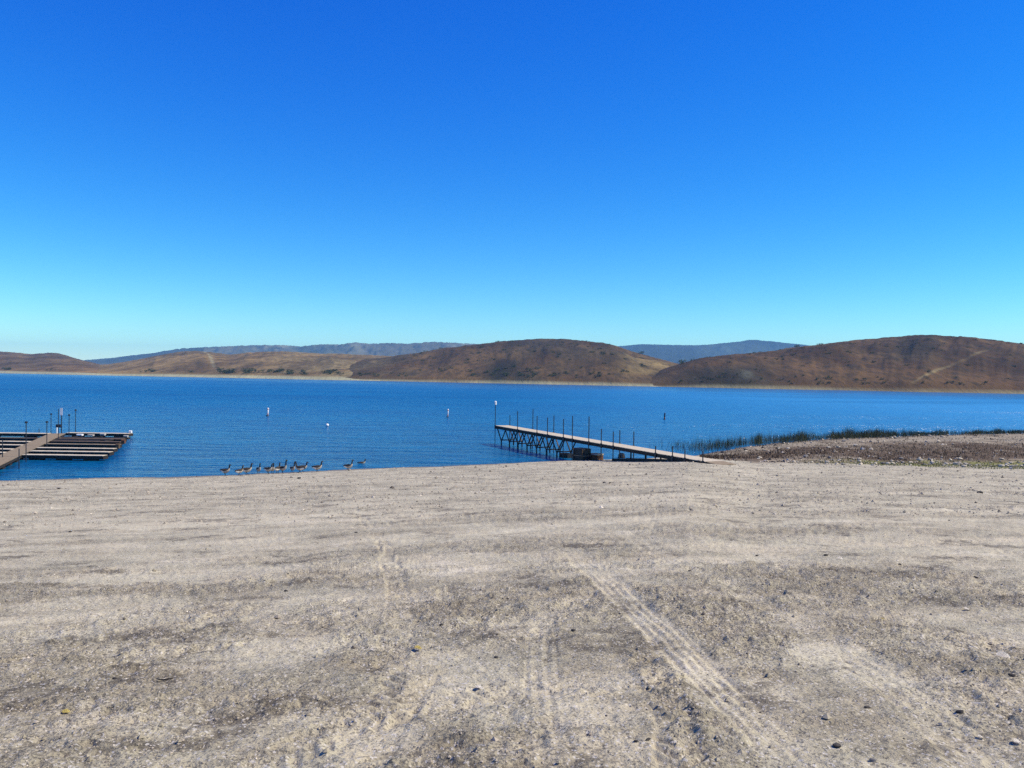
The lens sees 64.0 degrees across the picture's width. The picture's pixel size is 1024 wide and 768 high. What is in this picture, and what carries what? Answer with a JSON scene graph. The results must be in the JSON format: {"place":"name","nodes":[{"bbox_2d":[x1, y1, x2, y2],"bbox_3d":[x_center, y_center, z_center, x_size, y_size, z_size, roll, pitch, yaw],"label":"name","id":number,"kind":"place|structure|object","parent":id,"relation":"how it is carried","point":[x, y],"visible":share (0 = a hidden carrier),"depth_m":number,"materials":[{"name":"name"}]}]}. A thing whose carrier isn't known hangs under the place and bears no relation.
{"place":"outdoors","nodes":[
{"label":"outdoors","id":0,"kind":"place"},
{"bbox_2d":[0,351,110,375],"bbox_3d":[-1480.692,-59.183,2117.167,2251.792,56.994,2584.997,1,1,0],"label":"hill","id":1,"kind":"structure","parent":0,"point":[38,363],"depth_m":1113.28,"materials":[{"name":"brown soil"}]},
{"bbox_2d":[97,351,391,380],"bbox_3d":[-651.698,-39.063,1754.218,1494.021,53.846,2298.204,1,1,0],"label":"hill","id":2,"kind":"structure","parent":0,"point":[199,364],"depth_m":926.39,"materials":[{"name":"brown soil"}]},
{"bbox_2d":[84,342,474,364],"bbox_3d":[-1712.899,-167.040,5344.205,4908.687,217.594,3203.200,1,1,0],"label":"mountain","id":3,"kind":"structure","parent":0,"point":[382,349],"depth_m":4542.62,"materials":[{"name":"blue"}]},
{"bbox_2d":[0,433,1023,767],"bbox_3d":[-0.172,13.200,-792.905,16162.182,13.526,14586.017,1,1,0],"label":"ground","id":4,"kind":"structure","parent":0,"point":[988,549],"depth_m":7.69,"materials":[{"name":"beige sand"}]},
{"bbox_2d":[220,464,230,475],"bbox_3d":[-20.105,6.038,57.557,0.856,0.822,0.314,1,1,6],"label":"goose","id":5,"kind":"object","parent":4,"relation":"on","point":[225,470],"visible":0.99,"depth_m":57.48},
{"bbox_2d":[235,465,243,475],"bbox_3d":[-18.714,5.948,56.328,0.282,0.709,0.768,1,1,38],"label":"goose","id":6,"kind":"object","parent":4,"relation":"on","point":[238,471],"visible":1,"depth_m":56.25},
{"bbox_2d":[241,463,252,472],"bbox_3d":[-18.307,5.883,56.667,0.874,0.839,0.320,1,1,-9],"label":"goose","id":7,"kind":"object","parent":4,"relation":"on","point":[247,469],"visible":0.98,"depth_m":56.58},
{"bbox_2d":[263,464,273,473],"bbox_3d":[-17.100,5.953,57.602,0.830,0.765,0.304,1,1,17],"label":"goose","id":8,"kind":"object","parent":4,"relation":"on","point":[267,469],"visible":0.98,"depth_m":57.50},
{"bbox_2d":[280,460,287,472],"bbox_3d":[-16.324,5.877,58.425,0.874,1.006,0.320,1,1,26],"label":"goose","id":9,"kind":"object","parent":4,"relation":"on","point":[282,468],"visible":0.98,"depth_m":58.28},
{"bbox_2d":[295,461,304,472],"bbox_3d":[-15.147,5.939,58.460,0.874,0.839,0.320,1,1,14],"label":"goose","id":10,"kind":"object","parent":4,"relation":"on","point":[299,467],"visible":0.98,"depth_m":58.37},
{"bbox_2d":[312,461,322,471],"bbox_3d":[-13.986,5.947,58.990,0.856,0.822,0.314,1,1,-6],"label":"goose","id":11,"kind":"object","parent":4,"relation":"on","point":[317,467],"visible":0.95,"depth_m":58.92},
{"bbox_2d":[343,460,353,469],"bbox_3d":[-11.724,5.830,58.828,0.830,0.844,0.304,1,1,11],"label":"goose","id":12,"kind":"object","parent":4,"relation":"on","point":[347,466],"visible":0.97,"depth_m":58.74},
{"bbox_2d":[559,453,572,457],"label":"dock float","id":13,"kind":"object","parent":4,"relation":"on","point":[567,455],"visible":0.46,"depth_m":73.86,"materials":[{"name":"black plastic"}]},
{"bbox_2d":[573,447,590,460],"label":"crate stack","id":14,"kind":"object","parent":4,"relation":"on","point":[580,453],"visible":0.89,"depth_m":68.02,"materials":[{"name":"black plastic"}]},
{"bbox_2d":[494,401,735,464],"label":"fishing pier","id":15,"kind":"structure","parent":4,"relation":"on","point":[660,454],"depth_m":68.37,"materials":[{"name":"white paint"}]},
{"bbox_2d":[833,743,841,747],"bbox_3d":[1.709,1.900,4.311,0.044,0.022,0.038,-2,12,-17],"label":"stone","id":16,"kind":"object","parent":4,"relation":"on","point":[836,745],"visible":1,"depth_m":4.30,"materials":[{"name":"grey stone"}]},
{"bbox_2d":[655,423,1023,453],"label":"reeds","id":17,"kind":"object","parent":4,"relation":"on","point":[833,435],"visible":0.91,"depth_m":99.73,"materials":[{"name":"plant"}]},
{"bbox_2d":[699,433,1023,469],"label":"weeds","id":18,"kind":"object","parent":4,"relation":"on","point":[777,454],"visible":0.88,"depth_m":75.05,"materials":[{"name":"brown plant"}]},
{"bbox_2d":[996,651,1011,658],"bbox_3d":[3.686,2.031,6.135,0.112,0.024,0.079,16,23,13],"label":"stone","id":19,"kind":"object","parent":4,"relation":"on","point":[1003,654],"visible":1,"depth_m":6.14,"materials":[{"name":"white stone"}]},
{"bbox_2d":[0,373,1023,480],"bbox_3d":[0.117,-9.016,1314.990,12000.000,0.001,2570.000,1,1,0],"label":"water","id":20,"kind":"structure","parent":0,"point":[192,426],"depth_m":139.81,"materials":[{"name":"blue liquid"}]},
{"bbox_2d":[0,408,132,468],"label":"dock","id":21,"kind":"object","parent":20,"relation":"on","point":[57,445],"visible":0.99,"depth_m":76.01,"materials":[{"name":"grey wood"}]},
{"bbox_2d":[346,339,677,386],"bbox_3d":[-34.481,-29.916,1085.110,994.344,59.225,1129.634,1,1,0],"label":"hill","id":22,"kind":"structure","parent":0,"point":[544,359],"depth_m":707.19,"materials":[{"name":"brown soil"}]},
{"bbox_2d":[0,0,1023,359],"label":"sky","id":23,"kind":"structure","parent":0,"point":[175,174],"materials":[{"name":"blue"}]},
{"bbox_2d":[591,453,603,459],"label":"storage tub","id":24,"kind":"object","parent":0,"point":[596,456],"visible":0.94,"depth_m":67.90,"materials":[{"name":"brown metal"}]},
{"bbox_2d":[618,340,808,363],"bbox_3d":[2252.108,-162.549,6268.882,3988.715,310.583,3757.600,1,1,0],"label":"mountain","id":25,"kind":"structure","parent":0,"point":[674,353],"depth_m":5284.40,"materials":[{"name":"blue"}]},
{"bbox_2d":[650,335,1023,393],"bbox_3d":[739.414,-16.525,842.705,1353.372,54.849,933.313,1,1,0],"label":"hill","id":26,"kind":"structure","parent":0,"point":[986,362],"depth_m":558.96,"materials":[{"name":"brown soil"}]}
]}

